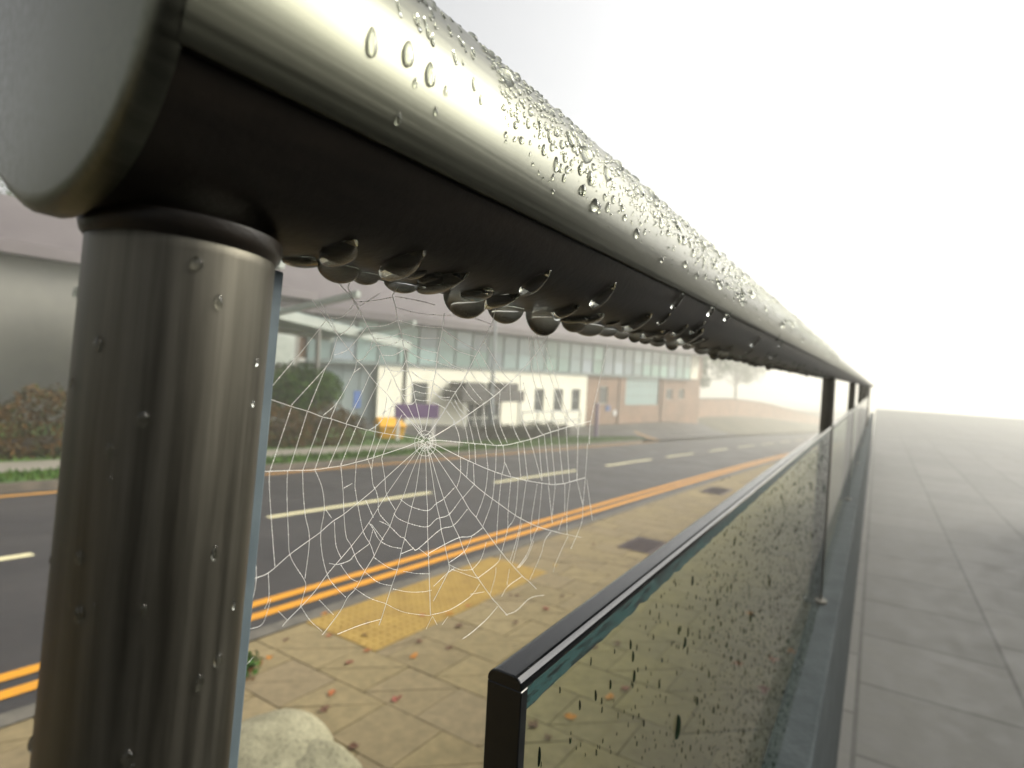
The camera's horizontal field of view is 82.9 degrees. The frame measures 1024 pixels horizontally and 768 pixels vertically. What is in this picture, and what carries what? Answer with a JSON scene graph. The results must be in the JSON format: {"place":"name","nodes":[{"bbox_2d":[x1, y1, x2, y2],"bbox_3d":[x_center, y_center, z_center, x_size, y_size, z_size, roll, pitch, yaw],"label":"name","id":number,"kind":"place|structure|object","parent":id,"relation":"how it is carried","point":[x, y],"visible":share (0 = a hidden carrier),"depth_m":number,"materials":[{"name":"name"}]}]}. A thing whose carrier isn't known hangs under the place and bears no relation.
{"place":"outdoors","nodes":[
{"label":"outdoors","id":0,"kind":"place"},
{"bbox_2d":[0,423,447,461],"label":"grass bank","id":1,"kind":"structure","parent":0,"point":[41,458],"depth_m":15.09,"materials":[{"name":"plant"}]},
{"bbox_2d":[0,238,318,422],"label":"grey building","id":2,"kind":"structure","parent":1,"relation":"on","point":[38,285],"depth_m":15.04,"materials":[{"name":"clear glass"}]},
{"bbox_2d":[275,334,294,364],"bbox_3d":[-8.375,-1.273,21.230,0.073,1.100,0.950,4,2,32],"label":"window","id":3,"kind":"structure","parent":2,"relation":"in","point":[285,349],"depth_m":21.26,"materials":[{"name":"white glass"}]},
{"bbox_2d":[0,383,366,459],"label":"beech hedge","id":4,"kind":"object","parent":1,"relation":"on","point":[24,441],"visible":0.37,"depth_m":10.37,"materials":[{"name":"brown plant"}]},
{"bbox_2d":[73,260,415,439],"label":"covered walkway","id":5,"kind":"structure","parent":1,"relation":"on","point":[291,318],"depth_m":16.80,"materials":[{"name":"grey metal"}]},
{"bbox_2d":[271,360,344,437],"bbox_3d":[-6.110,0.452,16.709,2.599,2.301,2.834,4,2,32],"label":"shrub","id":6,"kind":"object","parent":1,"relation":"on","point":[295,383],"visible":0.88,"depth_m":16.20,"materials":[{"name":"green plant"}]},
{"bbox_2d":[353,390,360,423],"bbox_3d":[-5.402,0.986,20.075,0.072,1.540,0.320,4,2,32],"label":"blue sign","id":7,"kind":"object","parent":1,"relation":"on","point":[356,395],"visible":0.93,"depth_m":20.04,"materials":[{"name":"metal"}]},
{"bbox_2d":[373,417,406,438],"bbox_3d":[-3.951,1.423,18.738,0.916,0.652,0.735,2,2,-29],"label":"grit bin","id":8,"kind":"object","parent":1,"relation":"on","point":[389,427],"visible":0.69,"depth_m":18.50,"materials":[{"name":"yellow plastic"}]},
{"bbox_2d":[394,403,438,442],"bbox_3d":[-2.966,1.280,17.942,1.440,1.366,0.110,2,2,-31],"label":"purple sign","id":9,"kind":"object","parent":1,"relation":"on","point":[424,408],"visible":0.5,"depth_m":17.88,"materials":[{"name":"purple metal"}]},
{"bbox_2d":[0,442,463,471],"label":"footpath","id":10,"kind":"structure","parent":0,"point":[29,465],"depth_m":13.47,"materials":[{"name":"grey concrete"}]},
{"bbox_2d":[0,434,644,482],"bbox_3d":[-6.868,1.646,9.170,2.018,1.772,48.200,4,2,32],"label":"grass verge","id":11,"kind":"object","parent":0,"point":[5,480],"depth_m":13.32,"materials":[{"name":"green plant"}]},
{"bbox_2d":[594,403,598,436],"bbox_3d":[3.946,1.744,27.076,0.140,1.720,0.370,3,1,15],"label":"totem sign","id":12,"kind":"object","parent":11,"relation":"on","point":[596,420],"visible":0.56,"depth_m":26.90,"materials":[{"name":"grey metal"}]},
{"bbox_2d":[0,427,873,713],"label":"road","id":13,"kind":"structure","parent":0,"point":[26,521],"depth_m":8.33,"materials":[{"name":"grey asphalt"}]},
{"bbox_2d":[0,439,641,492],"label":"kerb","id":14,"kind":"structure","parent":13,"relation":"on","point":[21,486],"depth_m":13.18,"materials":[{"name":"grey concrete"}]},
{"bbox_2d":[0,442,650,496],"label":"yellow line","id":15,"kind":"object","parent":13,"relation":"on","point":[334,468],"visible":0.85,"depth_m":12.84,"materials":[{"name":"paint"}]},
{"bbox_2d":[0,463,771,728],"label":"kerb face","id":16,"kind":"object","parent":13,"relation":"on","point":[383,594],"visible":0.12,"depth_m":4.41},
{"bbox_2d":[0,453,788,699],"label":"double yellow line","id":17,"kind":"object","parent":13,"relation":"on","point":[16,690],"visible":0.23,"depth_m":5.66,"materials":[{"name":"paint"}]},
{"bbox_2d":[0,440,797,560],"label":"line","id":18,"kind":"object","parent":13,"relation":"on","point":[31,554],"visible":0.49,"depth_m":8.90,"materials":[{"name":"white paint"}]},
{"bbox_2d":[356,423,620,442],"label":"car park","id":19,"kind":"structure","parent":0,"point":[450,434],"depth_m":23.55,"materials":[{"name":"grey asphalt"}]},
{"bbox_2d":[487,320,496,434],"bbox_3d":[-0.086,-1.366,22.888,1.708,7.160,0.260,4,2,32],"label":"lamp post","id":20,"kind":"object","parent":19,"relation":"on","point":[490,418],"visible":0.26,"depth_m":23.25,"materials":[{"name":"grey metal"}]},
{"bbox_2d":[465,420,570,440],"bbox_3d":[0.483,1.904,23.400,1.367,0.950,6.392,4,2,32],"label":"box hedge","id":21,"kind":"object","parent":19,"relation":"on","point":[520,431],"visible":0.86,"depth_m":22.67,"materials":[{"name":"green plant"}]},
{"bbox_2d":[521,410,580,431],"bbox_3d":[1.998,1.905,28.878,0.068,1.154,4.463,4,2,45],"label":"metal railing","id":22,"kind":"object","parent":19,"relation":"on","point":[537,421],"visible":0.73,"depth_m":28.86,"materials":[{"name":"metal"}]},
{"bbox_2d":[0,394,1023,462],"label":"ground","id":23,"kind":"structure","parent":0,"point":[840,409],"depth_m":232.02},
{"bbox_2d":[0,193,708,428],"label":"office building","id":24,"kind":"structure","parent":23,"relation":"on","point":[647,383],"depth_m":28.39,"materials":[{"name":"white glass"}]},
{"bbox_2d":[411,382,427,403],"bbox_3d":[-4.311,0.488,26.787,0.900,1.130,0.060,2,2,-43],"label":"window","id":25,"kind":"structure","parent":24,"relation":"in","point":[419,396],"depth_m":26.81,"materials":[{"name":"grey glass"}]},
{"bbox_2d":[466,402,500,425],"bbox_3d":[-1.477,1.720,29.539,2.250,1.630,0.060,2,2,-43],"label":"entrance door","id":26,"kind":"structure","parent":24,"relation":"in","point":[479,413],"depth_m":29.41,"materials":[{"name":"grey glass"}]},
{"bbox_2d":[534,389,543,410],"bbox_3d":[1.447,0.894,32.222,0.750,1.250,0.060,2,2,-43],"label":"window","id":27,"kind":"structure","parent":24,"relation":"in","point":[537,407],"depth_m":32.25,"materials":[{"name":"grey glass"}]},
{"bbox_2d":[553,389,562,410],"bbox_3d":[2.587,0.917,33.294,0.780,1.270,0.060,2,2,-43],"label":"window","id":28,"kind":"structure","parent":24,"relation":"in","point":[556,407],"depth_m":33.32,"materials":[{"name":"grey glass"}]},
{"bbox_2d":[571,389,579,409],"bbox_3d":[3.705,0.939,34.346,0.750,1.290,0.060,2,2,-43],"label":"window","id":29,"kind":"structure","parent":24,"relation":"in","point":[575,392],"depth_m":34.38,"materials":[{"name":"grey glass"}]},
{"bbox_2d":[599,386,606,403],"bbox_3d":[5.654,0.686,36.302,0.850,1.100,0.060,2,2,-43],"label":"window","id":30,"kind":"structure","parent":24,"relation":"in","point":[603,389],"depth_m":36.33,"materials":[{"name":"grey glass"}]},
{"bbox_2d":[625,377,658,404],"bbox_3d":[8.783,0.481,39.217,3.900,1.890,0.060,2,2,-43],"label":"window","id":31,"kind":"structure","parent":24,"relation":"in","point":[639,391],"depth_m":39.19,"materials":[{"name":"glass"}]},
{"bbox_2d":[698,398,833,424],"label":"roadside wall","id":32,"kind":"structure","parent":23,"relation":"on","point":[713,407],"depth_m":59.61,"materials":[{"name":"red brick"}]},
{"bbox_2d":[0,0,1023,414],"label":"sky","id":33,"kind":"structure","parent":0,"point":[861,162],"materials":[{"name":"white"}]},
{"bbox_2d":[557,422,737,439],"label":"side road","id":34,"kind":"structure","parent":0,"point":[665,430],"depth_m":36.12,"materials":[{"name":"grey asphalt"}]},
{"bbox_2d":[698,410,819,434],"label":"verge","id":35,"kind":"structure","parent":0,"point":[743,425],"depth_m":56.35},
{"bbox_2d":[700,357,731,387],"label":"foggy tree","id":36,"kind":"object","parent":35,"relation":"on","point":[705,366],"visible":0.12,"depth_m":54.08,"materials":[{"name":"grey plant"}]},
{"bbox_2d":[709,360,772,398],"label":"foggy tree","id":37,"kind":"object","parent":35,"relation":"on","point":[745,370],"visible":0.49,"depth_m":79.30,"materials":[{"name":"brown plant"}]},
{"bbox_2d":[837,409,1023,767],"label":"terrace","id":38,"kind":"structure","parent":0,"point":[935,674],"depth_m":3.61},
{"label":"pavement","id":39,"kind":"structure","parent":0,"visible":0},
{"bbox_2d":[237,708,333,767],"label":"boulder","id":40,"kind":"object","parent":39,"relation":"on","point":[281,738],"visible":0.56,"depth_m":2.45,"materials":[{"name":"stone"}]},
{"bbox_2d":[293,739,362,767],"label":"boulder","id":41,"kind":"object","parent":39,"relation":"on","point":[320,753],"visible":0.67,"depth_m":2.39,"materials":[{"name":"stone"}]},
{"bbox_2d":[0,460,778,727],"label":"kerb","id":42,"kind":"structure","parent":39,"relation":"on","point":[16,715],"depth_m":5.00,"materials":[{"name":"stone"}]},
{"bbox_2d":[0,462,786,767],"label":"paving slabs","id":43,"kind":"structure","parent":39,"relation":"on","point":[434,716],"depth_m":3.69,"materials":[{"name":"stone"}]},
{"bbox_2d":[246,650,262,680],"bbox_3d":[-1.592,1.633,3.388,0.249,0.154,0.272,3,1,-13],"label":"weed","id":44,"kind":"object","parent":43,"relation":"on","point":[251,663],"visible":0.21,"depth_m":3.40,"materials":[{"name":"green plant"}]},
{"bbox_2d":[617,536,665,553],"bbox_3d":[1.643,1.995,7.196,0.430,0.044,0.749,4,2,32],"label":"drain cover","id":45,"kind":"object","parent":43,"relation":"on","point":[644,545],"visible":0.93,"depth_m":7.17,"materials":[{"name":"metal"}]},
{"bbox_2d":[698,486,732,494],"bbox_3d":[4.398,2.298,12.491,0.470,0.064,1.149,4,2,32],"label":"drain cover","id":46,"kind":"object","parent":43,"relation":"on","point":[715,490],"visible":1,"depth_m":12.45,"materials":[{"name":"metal"}]},
{"bbox_2d":[306,557,546,651],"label":"tactile paving","id":47,"kind":"structure","parent":39,"relation":"on","point":[455,590],"depth_m":4.65,"materials":[{"name":"yellow concrete"}]},
{"bbox_2d":[776,413,873,767],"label":"plinth wall","id":48,"kind":"structure","parent":39,"relation":"on","point":[812,736],"depth_m":1.29,"materials":[{"name":"concrete"}]},
{"bbox_2d":[29,202,282,767],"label":"rail post","id":49,"kind":"object","parent":48,"relation":"on","point":[166,511],"visible":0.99,"depth_m":0.08,"materials":[{"name":"metal"}]},
{"bbox_2d":[73,605,84,623],"bbox_3d":[-0.059,0.032,0.080,0.002,0.002,0.001,3,1,8],"label":"post bead","id":50,"kind":"object","parent":49,"relation":"attached to","point":[78,615],"visible":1,"depth_m":0.08,"materials":[{"name":"liquid"}]},
{"bbox_2d":[120,748,134,765],"bbox_3d":[-0.053,0.052,0.080,0.002,0.002,0.001,2,2,-25],"label":"post bead","id":51,"kind":"object","parent":49,"relation":"attached to","point":[127,757],"visible":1,"depth_m":0.08,"materials":[{"name":"liquid"}]},
{"bbox_2d":[136,409,150,427],"bbox_3d":[-0.051,0.005,0.081,0.002,0.003,0.001,3,2,-18],"label":"post bead","id":52,"kind":"object","parent":49,"relation":"attached to","point":[143,418],"visible":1,"depth_m":0.08,"materials":[{"name":"liquid"}]},
{"bbox_2d":[191,256,203,269],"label":"post bead","id":53,"kind":"object","parent":49,"relation":"on","point":[197,263],"visible":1,"depth_m":0.08,"materials":[{"name":"liquid"}]},
{"bbox_2d":[193,673,204,690],"bbox_3d":[-0.046,0.044,0.086,0.001,0.002,0.002,4,2,26],"label":"post bead","id":54,"kind":"object","parent":49,"relation":"attached to","point":[199,682],"visible":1,"depth_m":0.09,"materials":[{"name":"liquid"}]},
{"bbox_2d":[214,652,222,667],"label":"post bead","id":55,"kind":"object","parent":49,"relation":"attached to","point":[218,660],"visible":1,"depth_m":0.09,"materials":[{"name":"liquid"}]},
{"bbox_2d":[214,294,222,310],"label":"post bead","id":56,"kind":"object","parent":49,"relation":"attached to","point":[218,302],"visible":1,"depth_m":0.09,"materials":[{"name":"liquid"}]},
{"bbox_2d":[247,283,607,663],"bbox_3d":[-0.009,0.027,0.179,0.005,0.102,0.174,4,2,32],"label":"spider web","id":57,"kind":"object","parent":49,"relation":"attached to","point":[430,443],"visible":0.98,"depth_m":0.15,"materials":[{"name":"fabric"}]},
{"bbox_2d":[0,0,873,386],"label":"handrail","id":58,"kind":"object","parent":49,"relation":"attached to","point":[274,118],"visible":0.9,"depth_m":0.09,"materials":[{"name":"metal"}]},
{"bbox_2d":[281,256,321,267],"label":"channel drop","id":59,"kind":"object","parent":58,"relation":"attached to","point":[305,262],"visible":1,"depth_m":0.11,"materials":[{"name":"liquid"}]},
{"bbox_2d":[317,264,360,283],"bbox_3d":[-0.036,-0.023,0.122,0.008,0.003,0.010,3,1,32],"label":"hanging drop","id":60,"kind":"object","parent":58,"relation":"hanging from","point":[344,274],"visible":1,"depth_m":0.12,"materials":[{"name":"liquid"}]},
{"bbox_2d":[319,238,359,266],"bbox_3d":[-0.033,-0.025,0.111,0.008,0.005,0.009,3,1,-10],"label":"channel drop","id":61,"kind":"object","parent":58,"relation":"attached to","point":[341,253],"visible":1,"depth_m":0.11,"materials":[{"name":"liquid"}]},
{"bbox_2d":[354,272,379,284],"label":"hanging drop","id":62,"kind":"object","parent":58,"relation":"hanging from","point":[364,278],"visible":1,"depth_m":0.13,"materials":[{"name":"liquid"}]},
{"bbox_2d":[367,26,377,57],"bbox_3d":[-0.021,-0.051,0.087,0.001,0.005,0.002,4,1,32],"label":"rain bead","id":63,"kind":"object","parent":58,"relation":"attached to","point":[372,44],"visible":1,"depth_m":0.09,"materials":[{"name":"liquid"}]},
{"bbox_2d":[384,281,415,293],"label":"hanging drop","id":64,"kind":"object","parent":58,"relation":"hanging from","point":[403,288],"visible":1,"depth_m":0.14,"materials":[{"name":"liquid"}]},
{"bbox_2d":[379,250,425,280],"bbox_3d":[-0.024,-0.025,0.124,0.009,0.006,0.010,3,1,-17],"label":"channel drop","id":65,"kind":"object","parent":58,"relation":"attached to","point":[401,267],"visible":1,"depth_m":0.12,"materials":[{"name":"liquid"}]},
{"bbox_2d":[403,40,414,66],"bbox_3d":[-0.017,-0.053,0.094,0.001,0.005,0.002,-2,-6,32],"label":"rain bead","id":66,"kind":"object","parent":58,"relation":"attached to","point":[408,54],"visible":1,"depth_m":0.09,"materials":[{"name":"liquid"}]},
{"bbox_2d":[406,270,426,279],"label":"channel drop","id":67,"kind":"object","parent":58,"relation":"attached to","point":[419,274],"visible":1,"depth_m":0.13,"materials":[{"name":"liquid"}]},
{"bbox_2d":[417,273,441,283],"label":"channel drop","id":68,"kind":"object","parent":58,"relation":"attached to","point":[426,279],"visible":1,"depth_m":0.13,"materials":[{"name":"liquid"}]},
{"bbox_2d":[426,62,435,86],"bbox_3d":[-0.014,-0.053,0.098,0.001,0.004,0.002,2,3,32],"label":"rain bead","id":69,"kind":"object","parent":58,"relation":"attached to","point":[430,76],"visible":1,"depth_m":0.10,"materials":[{"name":"liquid"}]},
{"bbox_2d":[416,272,468,294],"bbox_3d":[-0.017,-0.024,0.139,0.012,0.005,0.010,3,1,-16],"label":"channel drop","id":70,"kind":"object","parent":58,"relation":"attached to","point":[446,282],"visible":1,"depth_m":0.14,"materials":[{"name":"liquid"}]},
{"bbox_2d":[443,294,487,318],"bbox_3d":[-0.013,-0.021,0.161,0.012,0.006,0.015,5,2,32],"label":"hanging drop","id":71,"kind":"object","parent":58,"relation":"hanging from","point":[457,305],"visible":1,"depth_m":0.16,"materials":[{"name":"liquid"}]},
{"bbox_2d":[460,288,494,299],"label":"channel drop","id":72,"kind":"object","parent":58,"relation":"attached to","point":[482,294],"visible":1,"depth_m":0.15,"materials":[{"name":"liquid"}]},
{"bbox_2d":[485,293,519,309],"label":"channel drop","id":73,"kind":"object","parent":58,"relation":"attached to","point":[499,301],"visible":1,"depth_m":0.16,"materials":[{"name":"liquid"}]},
{"bbox_2d":[488,306,523,323],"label":"hanging drop","id":74,"kind":"object","parent":58,"relation":"hanging from","point":[507,314],"visible":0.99,"depth_m":0.18,"materials":[{"name":"liquid"}]},
{"bbox_2d":[500,67,514,86],"bbox_3d":[-0.001,-0.066,0.123,0.002,0.005,0.004,-29,-1,28],"label":"rain bead","id":75,"kind":"object","parent":58,"relation":"on","point":[508,77],"visible":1,"depth_m":0.12,"materials":[{"name":"liquid"}]},
{"bbox_2d":[519,270,550,296],"bbox_3d":[0.006,-0.028,0.160,0.008,0.007,0.007,3,1,-16],"label":"channel drop","id":76,"kind":"object","parent":58,"relation":"attached to","point":[536,283],"visible":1,"depth_m":0.16,"materials":[{"name":"liquid"}]},
{"bbox_2d":[525,312,560,335],"bbox_3d":[0.011,-0.020,0.199,0.012,0.008,0.015,6,3,32],"label":"hanging drop","id":77,"kind":"object","parent":58,"relation":"hanging from","point":[543,323],"visible":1,"depth_m":0.19,"materials":[{"name":"liquid"}]},
{"bbox_2d":[552,305,579,318],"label":"channel drop","id":78,"kind":"object","parent":58,"relation":"attached to","point":[564,312],"visible":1,"depth_m":0.19,"materials":[{"name":"liquid"}]},
{"bbox_2d":[561,322,586,332],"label":"hanging drop","id":79,"kind":"object","parent":58,"relation":"hanging from","point":[575,328],"visible":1,"depth_m":0.21,"materials":[{"name":"liquid"}]},
{"bbox_2d":[564,316,589,323],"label":"channel drop","id":80,"kind":"object","parent":58,"relation":"attached to","point":[576,320],"visible":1,"depth_m":0.21,"materials":[{"name":"liquid"}]},
{"bbox_2d":[581,146,592,162],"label":"rain bead","id":81,"kind":"object","parent":58,"relation":"attached to","point":[587,154],"visible":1,"depth_m":0.15,"materials":[{"name":"liquid"}]},
{"bbox_2d":[577,324,604,336],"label":"hanging drop","id":82,"kind":"object","parent":58,"relation":"hanging from","point":[589,330],"visible":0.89,"depth_m":0.23,"materials":[{"name":"liquid"}]},
{"bbox_2d":[580,313,603,323],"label":"channel drop","id":83,"kind":"object","parent":58,"relation":"attached to","point":[594,318],"visible":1,"depth_m":0.21,"materials":[{"name":"liquid"}]},
{"bbox_2d":[592,198,599,211],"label":"rain bead","id":84,"kind":"object","parent":58,"relation":"attached to","point":[595,205],"visible":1,"depth_m":0.15,"materials":[{"name":"liquid"}]},
{"bbox_2d":[589,283,615,308],"bbox_3d":[0.030,-0.029,0.193,0.008,0.009,0.008,3,1,-9],"label":"channel drop","id":85,"kind":"object","parent":58,"relation":"attached to","point":[601,298],"visible":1,"depth_m":0.19,"materials":[{"name":"liquid"}]},
{"bbox_2d":[599,328,617,336],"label":"hanging drop","id":86,"kind":"object","parent":58,"relation":"hanging from","point":[607,332],"visible":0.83,"depth_m":0.24,"materials":[{"name":"liquid"}]},
{"bbox_2d":[614,332,629,339],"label":"hanging drop","id":87,"kind":"object","parent":58,"relation":"hanging from","point":[622,335],"visible":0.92,"depth_m":0.26,"materials":[{"name":"liquid"}]},
{"bbox_2d":[628,334,640,342],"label":"hanging drop","id":88,"kind":"object","parent":58,"relation":"hanging from","point":[634,338],"visible":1,"depth_m":0.27,"materials":[{"name":"liquid"}]},
{"bbox_2d":[622,313,652,331],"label":"channel drop","id":89,"kind":"object","parent":58,"relation":"attached to","point":[635,324],"visible":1,"depth_m":0.23,"materials":[{"name":"liquid"}]},
{"bbox_2d":[639,330,664,338],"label":"channel drop","id":90,"kind":"object","parent":58,"relation":"attached to","point":[650,334],"visible":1,"depth_m":0.27,"materials":[{"name":"liquid"}]},
{"bbox_2d":[469,33,838,363],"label":"fine rain beads","id":91,"kind":"object","parent":58,"relation":"attached to","point":[755,286],"visible":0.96,"depth_m":0.21,"materials":[{"name":"liquid"}]},
{"bbox_2d":[650,339,666,346],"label":"hanging drop","id":92,"kind":"object","parent":58,"relation":"hanging from","point":[657,343],"visible":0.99,"depth_m":0.30,"materials":[{"name":"liquid"}]},
{"bbox_2d":[665,342,677,350],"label":"hanging drop","id":93,"kind":"object","parent":58,"relation":"hanging from","point":[671,346],"visible":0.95,"depth_m":0.32,"materials":[{"name":"liquid"}]},
{"bbox_2d":[670,293,684,309],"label":"channel drop","id":94,"kind":"object","parent":58,"relation":"attached to","point":[676,303],"visible":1,"depth_m":0.24,"materials":[{"name":"liquid"}]},
{"bbox_2d":[675,328,704,345],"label":"channel drop","id":95,"kind":"object","parent":58,"relation":"attached to","point":[686,339],"visible":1,"depth_m":0.30,"materials":[{"name":"liquid"}]},
{"bbox_2d":[689,321,705,333],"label":"channel drop","id":96,"kind":"object","parent":58,"relation":"attached to","point":[695,329],"visible":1,"depth_m":0.29,"materials":[{"name":"liquid"}]},
{"bbox_2d":[483,426,831,767],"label":"panel frame","id":97,"kind":"object","parent":48,"relation":"on","point":[511,697],"visible":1,"depth_m":0.38,"materials":[{"name":"black"}]},
{"bbox_2d":[675,714,680,739],"bbox_3d":[0.093,0.191,0.323,0.002,0.013,0.004,4,-8,32],"label":"water droplet","id":98,"kind":"object","parent":97,"relation":"attached to","point":[678,728],"visible":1,"depth_m":0.32,"materials":[{"name":"liquid"}]},
{"bbox_2d":[570,435,828,767],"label":"fine pane beads","id":99,"kind":"object","parent":97,"relation":"attached to","point":[782,691],"visible":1,"depth_m":0.64,"materials":[{"name":"liquid"}]},
{"bbox_2d":[819,378,835,604],"bbox_3d":[0.717,0.245,1.343,0.051,0.521,0.051,4,2,32],"label":"rail post","id":100,"kind":"object","parent":48,"relation":"on","point":[827,403],"visible":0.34,"depth_m":1.33,"materials":[{"name":"metal"}]},
{"bbox_2d":[821,408,853,596],"bbox_3d":[1.110,0.305,1.958,0.012,0.410,1.400,4,2,32],"label":"glass panel","id":101,"kind":"object","parent":48,"relation":"on","point":[840,460],"visible":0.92,"depth_m":1.69,"materials":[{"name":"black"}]},
{"bbox_2d":[847,383,855,500],"bbox_3d":[1.497,0.255,2.577,0.051,0.521,0.051,4,2,32],"label":"rail post","id":102,"kind":"object","parent":48,"relation":"on","point":[851,395],"visible":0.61,"depth_m":2.56,"materials":[{"name":"metal"}]},
{"bbox_2d":[849,402,861,494],"bbox_3d":[1.889,0.315,3.192,0.012,0.410,1.400,4,2,32],"label":"glass panel","id":103,"kind":"object","parent":48,"relation":"on","point":[856,436],"visible":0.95,"depth_m":3.04,"materials":[{"name":"black"}]},
{"bbox_2d":[857,385,862,463],"bbox_3d":[2.276,0.265,3.812,0.051,0.521,0.051,4,2,32],"label":"rail post","id":104,"kind":"object","parent":48,"relation":"on","point":[860,391],"visible":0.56,"depth_m":3.80,"materials":[{"name":"metal"}]},
{"bbox_2d":[858,398,865,460],"bbox_3d":[2.668,0.324,4.427,0.012,0.410,1.400,4,2,32],"label":"glass panel","id":105,"kind":"object","parent":48,"relation":"on","point":[862,424],"visible":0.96,"depth_m":4.34,"materials":[{"name":"black"}]},
{"bbox_2d":[863,396,867,442],"bbox_3d":[3.448,0.334,5.662,0.012,0.410,1.400,4,2,32],"label":"glass panel","id":106,"kind":"object","parent":48,"relation":"on","point":[866,408],"visible":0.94,"depth_m":5.60,"materials":[{"name":"black"}]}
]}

